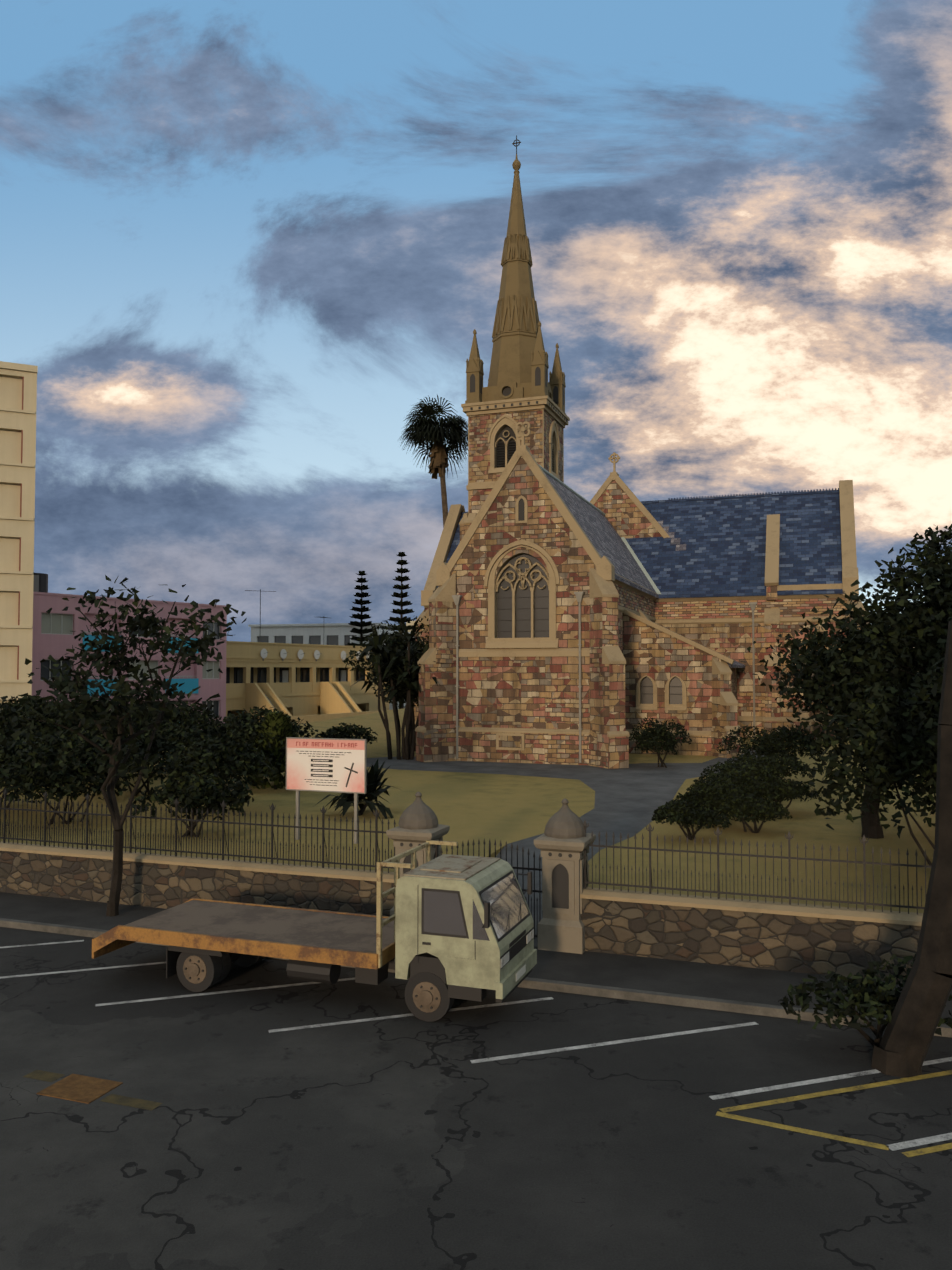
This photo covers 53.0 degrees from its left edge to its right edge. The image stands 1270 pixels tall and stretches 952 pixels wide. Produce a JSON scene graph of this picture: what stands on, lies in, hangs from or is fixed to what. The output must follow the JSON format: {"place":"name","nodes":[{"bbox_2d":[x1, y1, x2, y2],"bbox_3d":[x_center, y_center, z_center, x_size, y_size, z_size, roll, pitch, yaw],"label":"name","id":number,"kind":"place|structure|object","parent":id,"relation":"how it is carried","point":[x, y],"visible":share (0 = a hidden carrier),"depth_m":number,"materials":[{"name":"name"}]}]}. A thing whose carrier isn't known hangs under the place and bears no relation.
{"place":"outdoors","nodes":[
{"label":"outdoors","id":0,"kind":"place"},
{"bbox_2d":[248,623,413,709],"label":"white block","id":1,"kind":"structure","parent":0,"point":[332,634],"depth_m":110.23,"materials":[{"name":"beige paint"}]},
{"bbox_2d":[406,621,414,631],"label":"distant buildings","id":2,"kind":"structure","parent":0,"point":[411,623],"depth_m":145.02,"materials":[{"name":"beige paint"}]},
{"bbox_2d":[0,708,935,912],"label":"lawn","id":3,"kind":"structure","parent":0,"point":[480,807],"depth_m":25.93,"materials":[{"name":"green plant"}]},
{"bbox_2d":[0,694,60,740],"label":"bush","id":4,"kind":"object","parent":3,"relation":"on","point":[6,710],"visible":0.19,"depth_m":38.29,"materials":[{"name":"green plant"}]},
{"bbox_2d":[0,734,64,807],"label":"bush","id":5,"kind":"object","parent":3,"relation":"on","point":[7,750],"visible":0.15,"depth_m":29.24,"materials":[{"name":"green plant"}]},
{"bbox_2d":[0,702,117,749],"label":"bush","id":6,"kind":"object","parent":3,"relation":"on","point":[58,713],"visible":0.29,"depth_m":34.66,"materials":[{"name":"green plant"}]},
{"bbox_2d":[0,729,162,824],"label":"bush","id":7,"kind":"object","parent":3,"relation":"on","point":[71,769],"visible":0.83,"depth_m":27.04,"materials":[{"name":"green plant"}]},
{"bbox_2d":[68,712,218,795],"bbox_3d":[-11.579,4.112,32.864,6.027,3.009,4.867,0,-2,1],"label":"bush","id":8,"kind":"object","parent":3,"relation":"on","point":[166,737],"visible":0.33,"depth_m":32.52,"materials":[{"name":"green plant"}]},
{"bbox_2d":[129,700,223,773],"bbox_3d":[-13.110,4.171,39.257,5.748,3.114,5.431,0,-2,1],"label":"bush","id":9,"kind":"object","parent":3,"relation":"on","point":[188,713],"visible":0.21,"depth_m":38.64,"materials":[{"name":"green plant"}]},
{"bbox_2d":[129,772,253,836],"bbox_3d":[-7.691,4.610,25.832,3.344,1.741,2.340,0,-2,1],"label":"bush","id":10,"kind":"object","parent":3,"relation":"on","point":[189,795],"visible":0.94,"depth_m":25.41,"materials":[{"name":"green plant"}]},
{"bbox_2d":[158,736,278,812],"bbox_3d":[-7.907,4.321,29.229,3.917,2.415,3.634,0,-2,1],"label":"bush","id":11,"kind":"object","parent":3,"relation":"on","point":[209,757],"visible":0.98,"depth_m":28.71,"materials":[{"name":"green plant"}]},
{"bbox_2d":[204,706,319,785],"bbox_3d":[-8.204,4.128,35.415,5.002,3.004,4.861,0,-2,1],"label":"bush","id":12,"kind":"object","parent":3,"relation":"on","point":[242,729],"visible":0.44,"depth_m":34.66,"materials":[{"name":"green plant"}]},
{"bbox_2d":[242,710,299,789],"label":"conifer bush","id":13,"kind":"object","parent":3,"relation":"on","point":[277,723],"visible":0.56,"depth_m":33.58,"materials":[{"name":"green plant"}]},
{"bbox_2d":[286,737,366,843],"bbox_3d":[-3.890,4.034,24.756,2.320,2.700,0.135,-1,-2,20],"label":"sign board","id":14,"kind":"object","parent":3,"relation":"on","point":[327,765],"visible":1,"depth_m":24.71,"materials":[{"name":"silver metal"}]},
{"bbox_2d":[312,722,377,743],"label":"bush","id":15,"kind":"object","parent":3,"relation":"on","point":[359,732],"visible":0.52,"depth_m":42.12,"materials":[{"name":"green plant"}]},
{"bbox_2d":[314,759,397,819],"bbox_3d":[-3.573,4.662,28.686,2.682,2.153,2.924,0,-2,1],"label":"cycad plant","id":16,"kind":"object","parent":3,"relation":"on","point":[374,792],"visible":0.56,"depth_m":28.56,"materials":[{"name":"green plant"}]},
{"bbox_2d":[343,616,428,750],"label":"tree","id":17,"kind":"object","parent":3,"relation":"on","point":[399,642],"visible":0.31,"depth_m":45.97,"materials":[{"name":"green plant"}]},
{"bbox_2d":[353,618,444,759],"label":"tall plant clump","id":18,"kind":"object","parent":3,"relation":"on","point":[392,660],"visible":0.9,"depth_m":43.12,"materials":[{"name":"green plant"}]},
{"bbox_2d":[397,395,467,527],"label":"palm tree","id":19,"kind":"object","parent":3,"relation":"on","point":[428,428],"visible":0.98,"depth_m":70.71,"materials":[{"name":"green plant"}]},
{"bbox_2d":[413,135,868,768],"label":"church","id":20,"kind":"structure","parent":3,"relation":"on","point":[567,625],"depth_m":45.05,"materials":[{"name":"stone"}]},
{"bbox_2d":[629,717,691,767],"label":"bush","id":21,"kind":"object","parent":3,"relation":"on","point":[646,740],"visible":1,"depth_m":39.02,"materials":[{"name":"green plant"}]},
{"bbox_2d":[651,800,731,839],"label":"bush","id":22,"kind":"object","parent":3,"relation":"on","point":[685,814],"visible":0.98,"depth_m":24.31,"materials":[{"name":"green plant"}]},
{"bbox_2d":[673,781,746,824],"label":"bush","id":23,"kind":"object","parent":3,"relation":"on","point":[707,795],"visible":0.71,"depth_m":26.15,"materials":[{"name":"green plant"}]},
{"bbox_2d":[687,769,769,808],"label":"bush","id":24,"kind":"object","parent":3,"relation":"on","point":[746,782],"visible":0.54,"depth_m":27.91,"materials":[{"name":"green plant"}]},
{"bbox_2d":[699,760,781,781],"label":"bush","id":25,"kind":"object","parent":3,"relation":"on","point":[764,772],"visible":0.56,"depth_m":30.07,"materials":[{"name":"green plant"}]},
{"bbox_2d":[714,793,792,832],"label":"bush","id":26,"kind":"object","parent":3,"relation":"on","point":[750,805],"visible":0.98,"depth_m":25.37,"materials":[{"name":"green plant"}]},
{"bbox_2d":[722,753,812,778],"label":"bush","id":27,"kind":"object","parent":3,"relation":"on","point":[784,765],"visible":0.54,"depth_m":32.10,"materials":[{"name":"green plant"}]},
{"bbox_2d":[716,724,824,779],"bbox_3d":[10.630,4.353,34.860,3.809,2.248,3.525,0,-2,1],"label":"bush","id":28,"kind":"object","parent":3,"relation":"on","point":[781,741],"visible":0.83,"depth_m":34.09,"materials":[{"name":"green plant"}]},
{"bbox_2d":[755,778,821,808],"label":"bush","id":29,"kind":"object","parent":3,"relation":"on","point":[779,791],"visible":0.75,"depth_m":27.85,"materials":[{"name":"green plant"}]},
{"bbox_2d":[740,524,951,838],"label":"lawn tree","id":30,"kind":"object","parent":3,"relation":"on","point":[892,644],"visible":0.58,"depth_m":22.25,"materials":[{"name":"green plant"}]},
{"bbox_2d":[804,657,944,865],"bbox_3d":[9.368,2.775,19.030,5.286,4.932,4.037,1,-2,-21],"label":"bush","id":31,"kind":"object","parent":3,"relation":"on","point":[907,734],"visible":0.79,"depth_m":18.77,"materials":[{"name":"green plant"}]},
{"bbox_2d":[0,927,951,1269],"bbox_3d":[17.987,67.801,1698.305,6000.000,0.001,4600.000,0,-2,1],"label":"ground","id":32,"kind":"structure","parent":0,"point":[398,1143],"depth_m":11.35,"materials":[{"name":"grey asphalt"}]},
{"bbox_2d":[0,361,37,708],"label":"cream apartment block","id":33,"kind":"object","parent":32,"relation":"on","point":[18,392],"visible":0.83,"depth_m":52.04,"materials":[{"name":"paint"}]},
{"bbox_2d":[0,575,246,916],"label":"pavement tree","id":34,"kind":"object","parent":32,"relation":"on","point":[105,703],"visible":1,"depth_m":21.08,"materials":[{"name":"green plant"}]},
{"bbox_2d":[32,573,226,735],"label":"lilac flats","id":35,"kind":"structure","parent":32,"relation":"on","point":[53,635],"depth_m":64.39,"materials":[{"name":"pink paint"}]},
{"bbox_2d":[226,589,389,727],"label":"ochre flats","id":36,"kind":"structure","parent":32,"relation":"on","point":[311,682],"depth_m":83.41,"materials":[{"name":"beige paint"}]},
{"bbox_2d":[92,840,536,1021],"bbox_3d":[-2.888,4.910,16.758,7.681,2.460,2.400,-1,-2,20],"label":"flatbed truck","id":37,"kind":"object","parent":32,"relation":"on","point":[446,933],"visible":1,"depth_m":15.60,"materials":[{"name":"paint"}]},
{"bbox_2d":[346,571,372,645],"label":"norfolk pine","id":38,"kind":"object","parent":32,"relation":"on","point":[361,624],"visible":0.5,"depth_m":99.73,"materials":[{"name":"green plant"}]},
{"bbox_2d":[387,552,414,708],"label":"norfolk pine","id":39,"kind":"object","parent":32,"relation":"on","point":[401,594],"visible":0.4,"depth_m":99.68,"materials":[{"name":"green plant"}]},
{"bbox_2d":[386,791,449,915],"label":"gate pier","id":40,"kind":"structure","parent":32,"relation":"on","point":[418,823],"depth_m":19.48,"materials":[{"name":"stone"}]},
{"bbox_2d":[435,838,542,938],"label":"iron gate","id":41,"kind":"structure","parent":40,"relation":"attached to","point":[539,869],"depth_m":19.01,"materials":[{"name":"black metal"}]},
{"bbox_2d":[0,841,922,982],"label":"street wall","id":42,"kind":"structure","parent":32,"relation":"on","point":[808,938],"depth_m":18.16,"materials":[{"name":"stone"}]},
{"bbox_2d":[0,789,395,872],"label":"railing","id":43,"kind":"object","parent":42,"relation":"on","point":[4,837],"visible":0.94,"depth_m":21.63,"materials":[{"name":"black metal"}]},
{"bbox_2d":[583,820,933,914],"bbox_3d":[15.430,4.103,13.982,28.320,1.330,0.248,-1,-2,20],"label":"railing","id":44,"kind":"object","parent":42,"relation":"on","point":[814,859],"visible":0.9,"depth_m":17.53,"materials":[{"name":"black metal"}]},
{"bbox_2d":[0,940,951,1156],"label":"road markings","id":45,"kind":"object","parent":32,"relation":"on","point":[80,1088],"visible":0.85,"depth_m":12.69,"materials":[{"name":"white paint"}]},
{"bbox_2d":[534,798,595,953],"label":"gate pier","id":46,"kind":"structure","parent":32,"relation":"on","point":[562,842],"depth_m":18.36,"materials":[{"name":"stone"}]},
{"bbox_2d":[778,954,951,1045],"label":"bush","id":47,"kind":"object","parent":32,"relation":"on","point":[878,993],"visible":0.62,"depth_m":13.78,"materials":[{"name":"green plant"}]},
{"bbox_2d":[871,620,951,1077],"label":"tree","id":48,"kind":"object","parent":32,"relation":"on","point":[901,1046],"visible":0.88,"depth_m":13.02,"materials":[{"name":"brown plant"}]},
{"bbox_2d":[0,892,951,1037],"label":"pavement","id":49,"kind":"structure","parent":0,"point":[748,990],"depth_m":16.85,"materials":[{"name":"grey concrete"}]},
{"bbox_2d":[0,0,951,641],"label":"sky","id":50,"kind":"structure","parent":0,"point":[241,241],"materials":[{"name":"blue"}]},
{"bbox_2d":[367,749,763,946],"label":"driveway","id":51,"kind":"structure","parent":0,"point":[631,799],"depth_m":34.07,"materials":[{"name":"grey asphalt"}]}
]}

